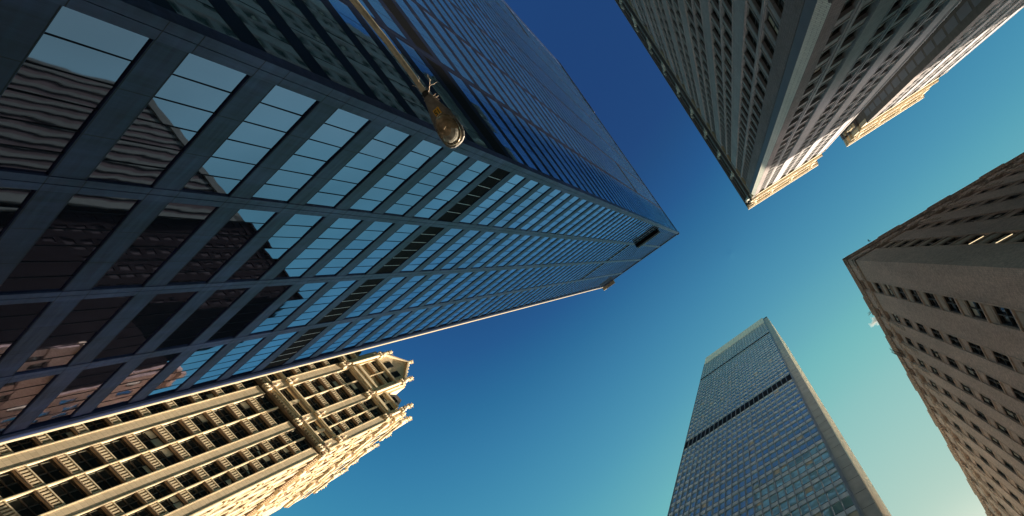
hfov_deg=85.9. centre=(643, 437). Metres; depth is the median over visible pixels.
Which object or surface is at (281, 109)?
window
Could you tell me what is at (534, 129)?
window
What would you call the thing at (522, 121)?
window
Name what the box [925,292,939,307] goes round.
window
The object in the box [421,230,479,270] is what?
window
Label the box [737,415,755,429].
window
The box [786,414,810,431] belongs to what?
window
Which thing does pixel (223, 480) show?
window
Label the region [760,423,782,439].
window
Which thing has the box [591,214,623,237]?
window
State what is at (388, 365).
gable window
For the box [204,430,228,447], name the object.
window
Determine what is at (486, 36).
window
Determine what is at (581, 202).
window
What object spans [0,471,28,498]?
window
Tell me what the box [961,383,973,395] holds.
window
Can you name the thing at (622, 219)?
window
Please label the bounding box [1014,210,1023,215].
window
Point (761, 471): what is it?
window
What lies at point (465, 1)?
window
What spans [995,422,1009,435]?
window
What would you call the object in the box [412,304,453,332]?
window
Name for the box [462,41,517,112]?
window
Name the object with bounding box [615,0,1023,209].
brick pier tower
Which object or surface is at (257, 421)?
window
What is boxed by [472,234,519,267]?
window
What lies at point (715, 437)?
window
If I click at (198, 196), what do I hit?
glass office tower
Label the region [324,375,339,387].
window
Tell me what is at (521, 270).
window
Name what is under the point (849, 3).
window
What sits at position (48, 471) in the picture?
window
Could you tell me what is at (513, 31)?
window
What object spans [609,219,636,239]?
window
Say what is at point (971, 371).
window
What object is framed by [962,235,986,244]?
window
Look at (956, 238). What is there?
window
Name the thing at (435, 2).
window
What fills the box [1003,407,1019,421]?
window
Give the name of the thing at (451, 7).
window
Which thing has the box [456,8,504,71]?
window
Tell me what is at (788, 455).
window
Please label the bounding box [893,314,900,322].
window
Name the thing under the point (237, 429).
window
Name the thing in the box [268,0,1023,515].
sky
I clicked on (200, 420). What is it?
window
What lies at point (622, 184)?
window
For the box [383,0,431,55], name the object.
window
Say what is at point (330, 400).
window
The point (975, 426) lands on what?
window
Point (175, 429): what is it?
window
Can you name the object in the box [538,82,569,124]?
window
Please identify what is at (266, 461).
window
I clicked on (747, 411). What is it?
window
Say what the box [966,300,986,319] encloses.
window
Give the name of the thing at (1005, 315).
window
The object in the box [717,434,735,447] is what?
window
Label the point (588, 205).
window
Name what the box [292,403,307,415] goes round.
window
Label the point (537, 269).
window
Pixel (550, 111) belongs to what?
window
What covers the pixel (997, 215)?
window
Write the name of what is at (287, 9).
window
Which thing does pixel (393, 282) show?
window
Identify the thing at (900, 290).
window
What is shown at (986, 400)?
window
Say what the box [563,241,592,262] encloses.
window
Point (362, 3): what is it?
window
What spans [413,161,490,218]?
window
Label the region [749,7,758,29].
window
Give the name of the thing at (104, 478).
window
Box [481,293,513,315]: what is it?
window
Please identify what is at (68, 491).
window
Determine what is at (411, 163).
window
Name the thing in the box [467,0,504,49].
window
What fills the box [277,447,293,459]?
window
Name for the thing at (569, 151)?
window
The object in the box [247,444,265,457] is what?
window
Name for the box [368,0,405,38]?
window
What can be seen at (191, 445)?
window
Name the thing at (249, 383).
window
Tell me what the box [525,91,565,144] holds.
window
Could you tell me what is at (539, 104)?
window
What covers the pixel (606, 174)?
window
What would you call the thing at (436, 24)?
window
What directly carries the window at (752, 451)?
in the steel glass tower at (764, 437)
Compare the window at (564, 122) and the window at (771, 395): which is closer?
the window at (564, 122)
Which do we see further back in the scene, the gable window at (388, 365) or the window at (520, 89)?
the gable window at (388, 365)
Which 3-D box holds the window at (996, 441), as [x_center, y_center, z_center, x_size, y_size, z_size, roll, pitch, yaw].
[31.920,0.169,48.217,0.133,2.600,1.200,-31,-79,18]
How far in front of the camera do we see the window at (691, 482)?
108.03 m
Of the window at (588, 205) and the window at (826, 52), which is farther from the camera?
the window at (588, 205)
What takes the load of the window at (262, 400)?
in the gothic tower at (266, 445)
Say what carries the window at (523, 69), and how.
in the glass office tower at (198, 196)
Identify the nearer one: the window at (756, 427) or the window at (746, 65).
the window at (746, 65)
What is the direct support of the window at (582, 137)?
in the glass office tower at (198, 196)
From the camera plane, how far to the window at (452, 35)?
57.74 m
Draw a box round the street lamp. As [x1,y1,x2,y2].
[350,0,464,147]
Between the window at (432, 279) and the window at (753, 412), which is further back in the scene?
the window at (753, 412)
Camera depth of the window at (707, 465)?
110.10 m
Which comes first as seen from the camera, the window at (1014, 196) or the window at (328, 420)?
the window at (1014, 196)
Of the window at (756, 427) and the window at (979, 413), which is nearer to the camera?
the window at (979, 413)
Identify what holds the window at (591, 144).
in the glass office tower at (198, 196)
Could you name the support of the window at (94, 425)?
in the gothic tower at (266, 445)
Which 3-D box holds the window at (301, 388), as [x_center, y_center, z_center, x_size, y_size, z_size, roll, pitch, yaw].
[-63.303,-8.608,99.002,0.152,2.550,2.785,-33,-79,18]
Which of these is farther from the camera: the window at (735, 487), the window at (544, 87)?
the window at (544, 87)
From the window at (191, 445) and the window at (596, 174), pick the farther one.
the window at (596, 174)
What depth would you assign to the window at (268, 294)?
41.09 m
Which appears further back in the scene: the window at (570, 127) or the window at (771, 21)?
the window at (570, 127)
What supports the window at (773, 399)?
in the steel glass tower at (764, 437)
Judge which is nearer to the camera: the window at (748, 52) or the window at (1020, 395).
the window at (1020, 395)
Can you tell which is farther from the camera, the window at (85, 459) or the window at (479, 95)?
the window at (85, 459)
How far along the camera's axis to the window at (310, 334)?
54.63 m
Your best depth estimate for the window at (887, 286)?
53.63 m
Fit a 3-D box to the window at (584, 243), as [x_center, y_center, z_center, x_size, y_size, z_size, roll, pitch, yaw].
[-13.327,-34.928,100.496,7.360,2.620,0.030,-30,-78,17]
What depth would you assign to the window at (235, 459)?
81.59 m
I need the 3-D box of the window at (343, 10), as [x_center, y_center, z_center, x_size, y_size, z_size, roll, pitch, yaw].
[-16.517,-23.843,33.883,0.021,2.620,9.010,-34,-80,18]
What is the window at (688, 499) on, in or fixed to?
in the steel glass tower at (764, 437)
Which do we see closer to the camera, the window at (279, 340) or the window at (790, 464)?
the window at (279, 340)
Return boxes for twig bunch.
[413,76,436,97]
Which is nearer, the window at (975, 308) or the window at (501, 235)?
the window at (975, 308)
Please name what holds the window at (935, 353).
in the brown brick building
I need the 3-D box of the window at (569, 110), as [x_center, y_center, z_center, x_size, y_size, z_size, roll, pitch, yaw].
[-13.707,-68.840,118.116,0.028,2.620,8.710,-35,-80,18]
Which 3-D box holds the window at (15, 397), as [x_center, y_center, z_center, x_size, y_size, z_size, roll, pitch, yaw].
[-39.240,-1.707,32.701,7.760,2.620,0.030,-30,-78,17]
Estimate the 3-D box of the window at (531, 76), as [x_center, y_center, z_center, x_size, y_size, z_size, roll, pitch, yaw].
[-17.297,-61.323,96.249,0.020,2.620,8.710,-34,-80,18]
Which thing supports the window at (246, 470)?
in the gothic tower at (266, 445)
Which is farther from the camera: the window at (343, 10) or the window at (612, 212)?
the window at (612, 212)
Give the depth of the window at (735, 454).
104.77 m
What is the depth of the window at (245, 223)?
31.24 m
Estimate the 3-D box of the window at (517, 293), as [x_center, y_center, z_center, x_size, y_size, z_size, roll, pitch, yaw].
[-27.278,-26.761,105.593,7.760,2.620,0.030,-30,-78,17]
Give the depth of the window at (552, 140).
73.97 m
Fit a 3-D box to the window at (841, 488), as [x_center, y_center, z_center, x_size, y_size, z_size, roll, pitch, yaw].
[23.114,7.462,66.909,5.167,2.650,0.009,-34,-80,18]
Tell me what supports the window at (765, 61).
in the brick pier tower at (773, 96)
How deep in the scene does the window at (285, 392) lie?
95.91 m
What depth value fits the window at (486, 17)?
90.99 m
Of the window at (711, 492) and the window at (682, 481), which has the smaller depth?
the window at (711, 492)
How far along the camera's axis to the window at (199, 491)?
74.77 m
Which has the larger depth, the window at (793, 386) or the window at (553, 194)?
the window at (793, 386)
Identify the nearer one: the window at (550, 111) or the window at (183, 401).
the window at (183, 401)
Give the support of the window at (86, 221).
in the glass office tower at (198, 196)
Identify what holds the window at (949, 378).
in the brown brick building
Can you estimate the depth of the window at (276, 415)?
91.70 m
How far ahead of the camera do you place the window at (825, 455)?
78.01 m
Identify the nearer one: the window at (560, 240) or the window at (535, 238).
the window at (535, 238)
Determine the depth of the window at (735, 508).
82.71 m
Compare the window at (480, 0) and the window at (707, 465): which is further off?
the window at (707, 465)
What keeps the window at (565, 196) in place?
in the glass office tower at (198, 196)
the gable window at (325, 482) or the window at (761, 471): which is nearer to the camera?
the window at (761, 471)
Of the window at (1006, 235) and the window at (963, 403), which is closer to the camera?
the window at (1006, 235)
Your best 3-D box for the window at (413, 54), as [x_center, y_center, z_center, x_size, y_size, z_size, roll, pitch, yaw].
[-15.318,-26.351,41.171,0.036,2.620,9.010,-35,-80,18]
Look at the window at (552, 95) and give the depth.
107.15 m
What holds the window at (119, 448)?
in the gothic tower at (266, 445)
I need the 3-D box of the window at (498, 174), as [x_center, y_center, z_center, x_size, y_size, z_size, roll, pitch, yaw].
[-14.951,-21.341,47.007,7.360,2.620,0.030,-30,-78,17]
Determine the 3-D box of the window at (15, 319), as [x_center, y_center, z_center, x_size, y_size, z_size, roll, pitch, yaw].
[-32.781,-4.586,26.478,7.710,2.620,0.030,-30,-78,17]
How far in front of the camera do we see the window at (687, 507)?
96.95 m
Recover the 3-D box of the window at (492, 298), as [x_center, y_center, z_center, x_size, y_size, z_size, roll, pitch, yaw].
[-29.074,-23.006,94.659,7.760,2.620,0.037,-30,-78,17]
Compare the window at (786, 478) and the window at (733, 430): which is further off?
the window at (733, 430)
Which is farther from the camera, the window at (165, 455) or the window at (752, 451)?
the window at (752, 451)
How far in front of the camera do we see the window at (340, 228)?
38.56 m
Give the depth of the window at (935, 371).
55.27 m
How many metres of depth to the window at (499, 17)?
107.65 m
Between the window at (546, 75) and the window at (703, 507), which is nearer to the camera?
the window at (703, 507)
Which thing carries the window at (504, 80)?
in the glass office tower at (198, 196)
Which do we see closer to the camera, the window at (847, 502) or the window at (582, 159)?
the window at (847, 502)
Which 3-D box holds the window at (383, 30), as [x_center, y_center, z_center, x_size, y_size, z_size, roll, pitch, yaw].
[-15.921,-25.095,37.529,0.017,2.620,9.010,-34,-80,18]
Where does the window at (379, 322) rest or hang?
in the glass office tower at (198, 196)
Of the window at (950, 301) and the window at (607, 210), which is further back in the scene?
the window at (607, 210)
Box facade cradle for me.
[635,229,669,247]
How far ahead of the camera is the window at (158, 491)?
70.74 m
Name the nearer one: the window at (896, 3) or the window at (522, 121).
the window at (896, 3)
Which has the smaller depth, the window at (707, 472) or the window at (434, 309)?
the window at (434, 309)
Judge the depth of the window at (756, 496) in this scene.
81.25 m
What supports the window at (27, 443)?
in the gothic tower at (266, 445)
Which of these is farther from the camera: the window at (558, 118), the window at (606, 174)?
the window at (606, 174)
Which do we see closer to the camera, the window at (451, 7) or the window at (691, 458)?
the window at (451, 7)
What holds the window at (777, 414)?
in the steel glass tower at (764, 437)
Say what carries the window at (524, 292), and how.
in the glass office tower at (198, 196)
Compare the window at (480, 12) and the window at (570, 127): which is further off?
the window at (570, 127)
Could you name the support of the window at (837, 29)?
in the brick pier tower at (773, 96)
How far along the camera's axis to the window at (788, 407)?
107.21 m
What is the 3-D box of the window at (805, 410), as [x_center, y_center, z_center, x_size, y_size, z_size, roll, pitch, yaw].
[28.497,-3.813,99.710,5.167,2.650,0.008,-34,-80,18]
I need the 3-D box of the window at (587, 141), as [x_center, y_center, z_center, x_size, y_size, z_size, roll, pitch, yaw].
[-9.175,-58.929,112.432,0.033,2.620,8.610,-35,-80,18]
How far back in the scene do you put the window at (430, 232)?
49.53 m
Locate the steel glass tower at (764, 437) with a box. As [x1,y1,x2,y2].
[667,316,890,515]
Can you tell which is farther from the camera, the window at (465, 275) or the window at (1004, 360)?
the window at (465, 275)
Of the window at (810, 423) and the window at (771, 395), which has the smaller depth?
the window at (810, 423)
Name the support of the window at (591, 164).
in the glass office tower at (198, 196)
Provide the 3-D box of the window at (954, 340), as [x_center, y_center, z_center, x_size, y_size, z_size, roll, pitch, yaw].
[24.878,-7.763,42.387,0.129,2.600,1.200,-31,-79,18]
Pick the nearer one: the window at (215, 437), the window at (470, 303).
the window at (215, 437)
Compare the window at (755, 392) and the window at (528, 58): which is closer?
the window at (528, 58)
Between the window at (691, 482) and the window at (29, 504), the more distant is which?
the window at (691, 482)
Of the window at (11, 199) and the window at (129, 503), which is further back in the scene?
the window at (129, 503)
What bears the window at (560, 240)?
in the glass office tower at (198, 196)
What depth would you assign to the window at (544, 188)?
58.02 m
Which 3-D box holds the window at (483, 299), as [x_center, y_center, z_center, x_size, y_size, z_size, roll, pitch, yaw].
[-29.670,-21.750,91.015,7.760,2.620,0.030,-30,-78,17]
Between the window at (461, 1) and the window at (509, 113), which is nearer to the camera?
the window at (509, 113)
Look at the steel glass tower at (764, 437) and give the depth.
100.53 m
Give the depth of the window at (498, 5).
120.55 m
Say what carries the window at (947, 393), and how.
in the brown brick building
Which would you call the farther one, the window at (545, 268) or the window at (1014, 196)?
the window at (545, 268)
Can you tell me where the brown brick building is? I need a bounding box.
[842,152,1023,515]
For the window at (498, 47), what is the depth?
81.68 m
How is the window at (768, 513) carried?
in the steel glass tower at (764, 437)
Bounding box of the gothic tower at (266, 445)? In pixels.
[0,350,413,515]
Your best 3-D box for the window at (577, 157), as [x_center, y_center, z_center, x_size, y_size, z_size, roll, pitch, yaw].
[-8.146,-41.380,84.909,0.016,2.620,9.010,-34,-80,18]
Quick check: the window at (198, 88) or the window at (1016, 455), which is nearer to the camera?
the window at (198, 88)
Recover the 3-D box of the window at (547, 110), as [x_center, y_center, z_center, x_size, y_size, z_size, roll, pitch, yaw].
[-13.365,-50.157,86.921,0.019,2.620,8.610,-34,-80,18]
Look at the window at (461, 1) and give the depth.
76.82 m
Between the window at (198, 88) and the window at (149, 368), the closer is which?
the window at (198, 88)
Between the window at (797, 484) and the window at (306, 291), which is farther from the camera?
the window at (797, 484)
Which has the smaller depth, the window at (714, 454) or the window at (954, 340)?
the window at (954, 340)
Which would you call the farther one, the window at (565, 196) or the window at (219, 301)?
the window at (565, 196)
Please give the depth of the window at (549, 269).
103.18 m
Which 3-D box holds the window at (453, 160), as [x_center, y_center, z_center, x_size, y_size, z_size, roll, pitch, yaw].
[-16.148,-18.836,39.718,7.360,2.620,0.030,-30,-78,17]
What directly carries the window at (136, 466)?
in the gothic tower at (266, 445)
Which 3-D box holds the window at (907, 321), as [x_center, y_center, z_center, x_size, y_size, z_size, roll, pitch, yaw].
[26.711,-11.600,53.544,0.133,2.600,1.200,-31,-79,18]
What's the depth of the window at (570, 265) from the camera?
114.09 m
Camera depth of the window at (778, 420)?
105.25 m
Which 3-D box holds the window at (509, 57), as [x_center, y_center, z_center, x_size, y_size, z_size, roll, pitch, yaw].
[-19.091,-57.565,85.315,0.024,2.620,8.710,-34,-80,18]
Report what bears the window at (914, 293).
in the brown brick building
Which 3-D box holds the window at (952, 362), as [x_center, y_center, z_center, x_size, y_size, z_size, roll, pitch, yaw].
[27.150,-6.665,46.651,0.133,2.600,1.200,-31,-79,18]
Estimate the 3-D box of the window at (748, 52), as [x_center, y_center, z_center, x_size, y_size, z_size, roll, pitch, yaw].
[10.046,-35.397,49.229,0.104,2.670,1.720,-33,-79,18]
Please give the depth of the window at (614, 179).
114.09 m
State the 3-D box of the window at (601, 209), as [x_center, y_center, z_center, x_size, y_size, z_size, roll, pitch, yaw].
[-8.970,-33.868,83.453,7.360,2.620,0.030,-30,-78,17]
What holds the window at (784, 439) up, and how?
in the steel glass tower at (764, 437)
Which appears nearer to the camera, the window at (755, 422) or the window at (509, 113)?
the window at (509, 113)
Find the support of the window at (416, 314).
in the glass office tower at (198, 196)
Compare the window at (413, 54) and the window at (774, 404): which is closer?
the window at (413, 54)
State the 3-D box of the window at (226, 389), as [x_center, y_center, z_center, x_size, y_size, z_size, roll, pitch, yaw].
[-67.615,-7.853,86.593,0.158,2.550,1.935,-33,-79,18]
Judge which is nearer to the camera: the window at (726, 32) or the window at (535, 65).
the window at (726, 32)
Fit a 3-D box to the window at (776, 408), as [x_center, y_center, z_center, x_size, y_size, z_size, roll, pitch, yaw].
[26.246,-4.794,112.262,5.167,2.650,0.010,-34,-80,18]
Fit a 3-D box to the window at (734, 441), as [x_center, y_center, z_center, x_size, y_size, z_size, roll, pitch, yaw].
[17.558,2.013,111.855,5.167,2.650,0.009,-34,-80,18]
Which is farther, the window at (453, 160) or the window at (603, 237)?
the window at (603, 237)
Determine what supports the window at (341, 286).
in the glass office tower at (198, 196)
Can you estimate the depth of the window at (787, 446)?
90.61 m
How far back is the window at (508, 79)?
72.35 m
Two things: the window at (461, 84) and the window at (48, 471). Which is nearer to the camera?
the window at (461, 84)
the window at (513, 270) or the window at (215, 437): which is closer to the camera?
the window at (215, 437)
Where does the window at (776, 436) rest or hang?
in the steel glass tower at (764, 437)
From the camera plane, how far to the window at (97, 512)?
63.93 m
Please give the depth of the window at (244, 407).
87.56 m
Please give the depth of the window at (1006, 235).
33.38 m
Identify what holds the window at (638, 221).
in the glass office tower at (198, 196)
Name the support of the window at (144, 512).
in the gothic tower at (266, 445)
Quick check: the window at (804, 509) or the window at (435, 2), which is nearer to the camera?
the window at (435, 2)
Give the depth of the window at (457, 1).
73.39 m
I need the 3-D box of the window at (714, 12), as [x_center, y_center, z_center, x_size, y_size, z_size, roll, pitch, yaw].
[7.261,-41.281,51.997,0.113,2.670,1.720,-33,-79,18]
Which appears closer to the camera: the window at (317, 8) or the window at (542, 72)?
the window at (317, 8)
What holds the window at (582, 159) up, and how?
in the glass office tower at (198, 196)
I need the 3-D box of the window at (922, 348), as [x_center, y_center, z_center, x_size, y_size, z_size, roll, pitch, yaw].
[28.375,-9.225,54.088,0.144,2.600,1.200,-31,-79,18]
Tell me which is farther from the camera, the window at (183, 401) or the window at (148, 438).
the window at (183, 401)
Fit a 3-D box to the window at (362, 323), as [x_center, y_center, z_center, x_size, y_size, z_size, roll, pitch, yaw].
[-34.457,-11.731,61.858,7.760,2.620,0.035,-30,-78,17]
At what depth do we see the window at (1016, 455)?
45.03 m
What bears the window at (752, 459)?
in the steel glass tower at (764, 437)
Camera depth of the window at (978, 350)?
39.15 m
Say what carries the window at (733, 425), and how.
in the steel glass tower at (764, 437)
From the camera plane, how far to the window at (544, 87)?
103.53 m
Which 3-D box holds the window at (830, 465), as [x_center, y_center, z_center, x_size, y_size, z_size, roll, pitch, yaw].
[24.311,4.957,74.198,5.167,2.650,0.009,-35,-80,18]
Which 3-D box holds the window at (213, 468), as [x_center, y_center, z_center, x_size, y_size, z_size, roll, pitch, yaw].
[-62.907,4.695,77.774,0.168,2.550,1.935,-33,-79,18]
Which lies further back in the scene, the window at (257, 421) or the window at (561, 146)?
the window at (257, 421)
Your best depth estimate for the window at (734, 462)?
101.17 m
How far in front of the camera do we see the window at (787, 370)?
132.76 m
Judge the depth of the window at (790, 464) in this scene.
83.28 m
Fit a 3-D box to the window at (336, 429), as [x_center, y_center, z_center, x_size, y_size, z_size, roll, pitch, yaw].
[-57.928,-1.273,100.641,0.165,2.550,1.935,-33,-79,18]
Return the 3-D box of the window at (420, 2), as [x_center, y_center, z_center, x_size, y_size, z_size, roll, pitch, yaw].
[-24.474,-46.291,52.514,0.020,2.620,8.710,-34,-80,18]
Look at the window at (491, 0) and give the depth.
113.52 m
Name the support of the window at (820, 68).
in the brick pier tower at (773, 96)
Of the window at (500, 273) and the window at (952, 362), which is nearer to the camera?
the window at (952, 362)
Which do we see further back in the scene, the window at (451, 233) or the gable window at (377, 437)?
the gable window at (377, 437)
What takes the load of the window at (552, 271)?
in the glass office tower at (198, 196)
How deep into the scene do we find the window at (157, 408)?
76.08 m
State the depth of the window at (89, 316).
30.11 m
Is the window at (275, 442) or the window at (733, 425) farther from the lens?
the window at (733, 425)
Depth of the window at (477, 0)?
93.56 m
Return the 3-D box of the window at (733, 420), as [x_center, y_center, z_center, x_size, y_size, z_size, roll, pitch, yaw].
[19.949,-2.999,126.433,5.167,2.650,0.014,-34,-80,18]
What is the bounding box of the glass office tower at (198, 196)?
[0,0,678,444]
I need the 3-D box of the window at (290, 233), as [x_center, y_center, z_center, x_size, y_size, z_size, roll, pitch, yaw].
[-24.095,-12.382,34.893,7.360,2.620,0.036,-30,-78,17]
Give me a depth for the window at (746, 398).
136.10 m
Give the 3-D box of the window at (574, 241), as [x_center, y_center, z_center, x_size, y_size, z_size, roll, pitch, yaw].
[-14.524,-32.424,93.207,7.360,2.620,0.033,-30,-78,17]
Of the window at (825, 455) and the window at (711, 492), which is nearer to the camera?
the window at (825, 455)
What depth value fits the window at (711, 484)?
99.17 m
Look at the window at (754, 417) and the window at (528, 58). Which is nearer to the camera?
the window at (528, 58)
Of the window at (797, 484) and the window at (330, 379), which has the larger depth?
the window at (330, 379)
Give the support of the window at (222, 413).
in the gothic tower at (266, 445)
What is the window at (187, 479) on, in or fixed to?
in the gothic tower at (266, 445)
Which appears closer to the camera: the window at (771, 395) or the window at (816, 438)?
the window at (816, 438)
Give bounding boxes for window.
[0,6,150,173]
[0,187,33,233]
[0,194,138,292]
[0,302,49,358]
[0,374,57,433]
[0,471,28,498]
[6,437,38,452]
[6,493,49,515]
[15,296,131,373]
[28,362,124,426]
[28,459,68,483]
[47,427,75,440]
[49,479,87,504]
[68,448,104,470]
[80,508,107,515]
[83,418,109,430]
[87,467,122,490]
[88,53,247,185]
[93,203,216,287]
[93,291,196,360]
[93,353,178,410]
[103,438,135,459]
[115,494,142,512]
[117,410,139,422]
[121,456,152,477]
[128,508,153,515]
[135,429,164,449]
[146,344,225,397]
[146,403,166,413]
[147,482,172,499]
[152,447,180,466]
[156,288,247,349]
[159,495,184,512]
[163,421,190,439]
[167,0,239,40]
[168,209,276,283]
[173,396,192,406]
[175,471,199,487]
[179,438,205,456]
[182,85,317,194]
[188,484,210,499]
[189,414,214,431]
[191,337,264,386]
[197,390,215,399]
[202,462,223,476]
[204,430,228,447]
[206,285,290,341]
[213,407,235,423]
[213,473,234,488]
[220,385,236,393]
[225,452,245,466]
[226,0,311,71]
[227,214,322,280]
[227,422,249,439]
[229,332,296,377]
[235,401,256,416]
[236,464,255,477]
[241,380,255,387]
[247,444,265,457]
[248,415,269,431]
[249,282,326,334]
[252,109,369,201]
[255,395,274,410]
[257,455,275,467]
[264,326,326,368]
[266,354,392,440]
[267,409,286,424]
[267,437,284,448]
[269,0,364,94]
[274,218,361,278]
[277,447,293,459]
[280,389,295,401]
[285,280,356,328]
[286,429,301,440]
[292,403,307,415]
[293,322,350,361]
[294,384,311,396]
[295,439,310,450]
[300,482,325,498]
[302,0,405,112]
[306,126,409,207]
[306,397,322,410]
[310,379,325,391]
[314,221,393,276]
[316,278,383,323]
[318,318,373,355]
[321,392,336,404]
[322,415,335,425]
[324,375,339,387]
[329,0,432,124]
[331,425,343,434]
[342,314,393,349]
[344,277,404,318]
[347,224,419,274]
[349,140,442,211]
[358,0,375,18]
[361,15,465,138]
[362,311,411,344]
[367,429,391,444]
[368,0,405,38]
[368,276,424,314]
[376,227,442,272]
[381,308,427,339]
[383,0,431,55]
[383,361,400,377]
[384,151,468,215]
[390,274,443,310]
[395,0,454,70]
[396,38,488,148]
[398,306,440,335]
[400,228,462,271]
[406,0,473,83]
[408,273,458,307]
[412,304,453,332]
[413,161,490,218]
[416,0,430,12]
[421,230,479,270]
[424,11,490,94]
[425,0,447,25]
[425,57,506,156]
[425,272,472,304]
[427,301,466,328]
[432,0,465,40]
[438,168,508,220]
[439,0,479,51]
[440,232,494,269]
[440,271,485,302]
[440,299,477,325]
[444,27,504,103]
[445,0,492,62]
[448,71,523,163]
[451,298,486,322]
[453,271,495,300]
[455,0,471,19]
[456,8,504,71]
[457,233,507,268]
[460,0,484,31]
[460,175,524,223]
[461,296,496,320]
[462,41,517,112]
[464,0,495,41]
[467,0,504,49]
[467,270,506,297]
[468,84,536,169]
[469,20,515,80]
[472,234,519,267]
[472,294,505,317]
[477,0,496,25]
[477,8,514,58]
[477,53,529,120]
[477,180,538,225]
[477,269,516,296]
[480,0,503,31]
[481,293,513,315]
[482,0,511,39]
[483,33,525,88]
[486,17,521,64]
[486,235,530,266]
[487,97,548,174]
[488,5,519,47]
[488,269,524,294]
[489,292,520,313]
[491,0,511,27]
[491,64,539,126]
[493,0,517,33]
[494,185,550,226]
[495,43,533,95]
[496,27,529,71]
[497,236,539,266]
[498,5,523,39]
[498,268,533,292]
[499,17,527,55]
[499,290,528,310]
[502,106,559,179]
[504,75,548,132]
[505,53,543,103]
[505,221,674,309]
[506,24,534,62]
[506,37,537,79]
[506,267,541,291]
[507,15,531,48]
[508,189,561,228]
[508,237,548,265]
[512,42,544,85]
[513,31,540,68]
[515,61,549,107]
[515,83,556,138]
[516,267,547,289]
[517,116,569,183]
[517,238,557,265]
[519,37,544,71]
[520,50,549,89]
[520,193,570,229]
[523,69,557,114]
[523,267,553,288]
[525,43,549,76]
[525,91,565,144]
[527,239,564,264]
[528,58,556,96]
[528,123,577,187]
[530,266,560,287]
[531,76,564,120]
[531,196,578,230]
[534,98,571,148]
[535,65,561,100]
[535,239,570,264]
[536,266,565,286]
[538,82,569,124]
[539,130,586,191]
[542,72,567,106]
[542,200,586,232]
[542,265,571,285]
[543,106,578,152]
[543,240,577,263]
[544,87,574,128]
[546,75,570,108]
[548,136,593,194]
[550,111,584,156]
[550,240,582,263]
[551,202,593,233]
[552,95,579,132]
[556,241,588,263]
[557,99,584,136]
[558,118,589,160]
[558,143,598,196]
[559,205,599,234]
[563,104,589,140]
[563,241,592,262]
[564,122,595,164]
[565,147,604,198]
[566,207,604,234]
[569,110,594,144]
[569,242,597,262]
[570,127,600,167]
[573,152,609,201]
[573,209,609,235]
[573,242,602,262]
[576,132,604,170]
[579,156,614,203]
[579,211,615,236]
[582,137,608,172]
[585,160,619,205]
[586,213,619,236]
[587,141,612,175]
[591,144,615,177]
[591,164,623,207]
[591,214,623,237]
[596,167,626,208]
[596,216,627,238]
[601,217,631,238]
[602,171,630,210]
[605,218,633,239]
[606,174,633,211]
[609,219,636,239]
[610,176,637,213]
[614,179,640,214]
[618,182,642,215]
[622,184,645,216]
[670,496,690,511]
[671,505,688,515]
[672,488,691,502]
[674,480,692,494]
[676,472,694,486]
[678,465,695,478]
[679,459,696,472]
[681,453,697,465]
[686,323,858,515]
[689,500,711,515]
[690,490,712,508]
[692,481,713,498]
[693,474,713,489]
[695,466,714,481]
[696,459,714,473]
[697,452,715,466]
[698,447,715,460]
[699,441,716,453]
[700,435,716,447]
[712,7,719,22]
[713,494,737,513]
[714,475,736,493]
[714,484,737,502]
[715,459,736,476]
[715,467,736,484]
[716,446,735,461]
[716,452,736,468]
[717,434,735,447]
[717,440,735,453]
[718,423,735,436]
[718,428,735,441]
[719,418,735,430]
[719,504,737,515]
[724,10,731,26]
[725,29,731,42]
[736,394,752,405]
[737,406,753,418]
[737,411,754,423]
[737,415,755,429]
[737,421,756,435]
[737,426,757,440]
[738,432,758,447]
[738,438,759,454]
[738,445,760,461]
[738,452,761,469]
[739,460,762,478]
[739,468,763,487]
[739,478,765,497]
[740,487,767,508]
[740,498,768,515]
[745,62,752,77]
[746,46,754,62]
[747,30,756,47]
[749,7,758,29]
[753,382,769,394]
[755,394,773,406]
[756,398,774,411]
[757,81,764,95]
[757,402,776,416]
[758,407,777,421]
[758,412,779,427]
[759,68,767,84]
[759,417,780,433]
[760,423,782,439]
[761,53,770,71]
[761,430,784,446]
[763,437,786,454]
[764,34,773,54]
[764,444,789,462]
[765,452,791,471]
[767,11,778,35]
[767,460,794,481]
[768,469,797,491]
[770,367,786,378]
[770,480,800,502]
[771,370,787,382]
[772,491,804,515]
[774,381,793,393]
[776,385,795,398]
[777,389,797,403]
[778,393,799,408]
[780,398,801,413]
[782,403,804,419]
[783,408,807,425]
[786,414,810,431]
[786,504,808,515]
[787,420,813,438]
[790,427,817,446]
[792,434,820,454]
[795,443,824,463]
[798,451,829,473]
[801,461,834,484]
[805,471,840,496]
[808,483,846,509]
[811,66,822,76]
[814,496,853,515]
[819,47,831,59]
[829,23,843,38]
[833,51,844,60]
[840,0,854,13]
[843,29,856,42]
[855,3,871,19]
[875,283,883,293]
[885,285,894,295]
[891,0,900,8]
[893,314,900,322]
[896,287,907,299]
[904,318,912,327]
[909,289,922,303]
[916,323,926,333]
[918,343,926,352]
[925,238,941,245]
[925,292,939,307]
[930,366,939,375]
[931,328,942,339]
[931,349,941,359]
[943,237,961,244]
[943,389,952,398]
[944,296,960,312]
[945,374,954,384]
[946,356,958,368]
[948,219,961,224]
[948,334,961,347]
[958,398,968,408]
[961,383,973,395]
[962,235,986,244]
[965,216,982,222]
[965,365,978,378]
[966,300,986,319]
[968,342,984,356]
[971,422,981,432]
[975,409,987,421]
[980,394,994,407]
[986,375,1002,390]
[987,212,1007,219]
[989,232,1017,242]
[989,434,1001,446]
[993,351,1013,368]
[994,306,1019,328]
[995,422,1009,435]
[1002,459,1015,472]
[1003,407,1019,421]
[1004,194,1020,200]
[1010,449,1023,462]
[1012,388,1023,400]
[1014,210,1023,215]

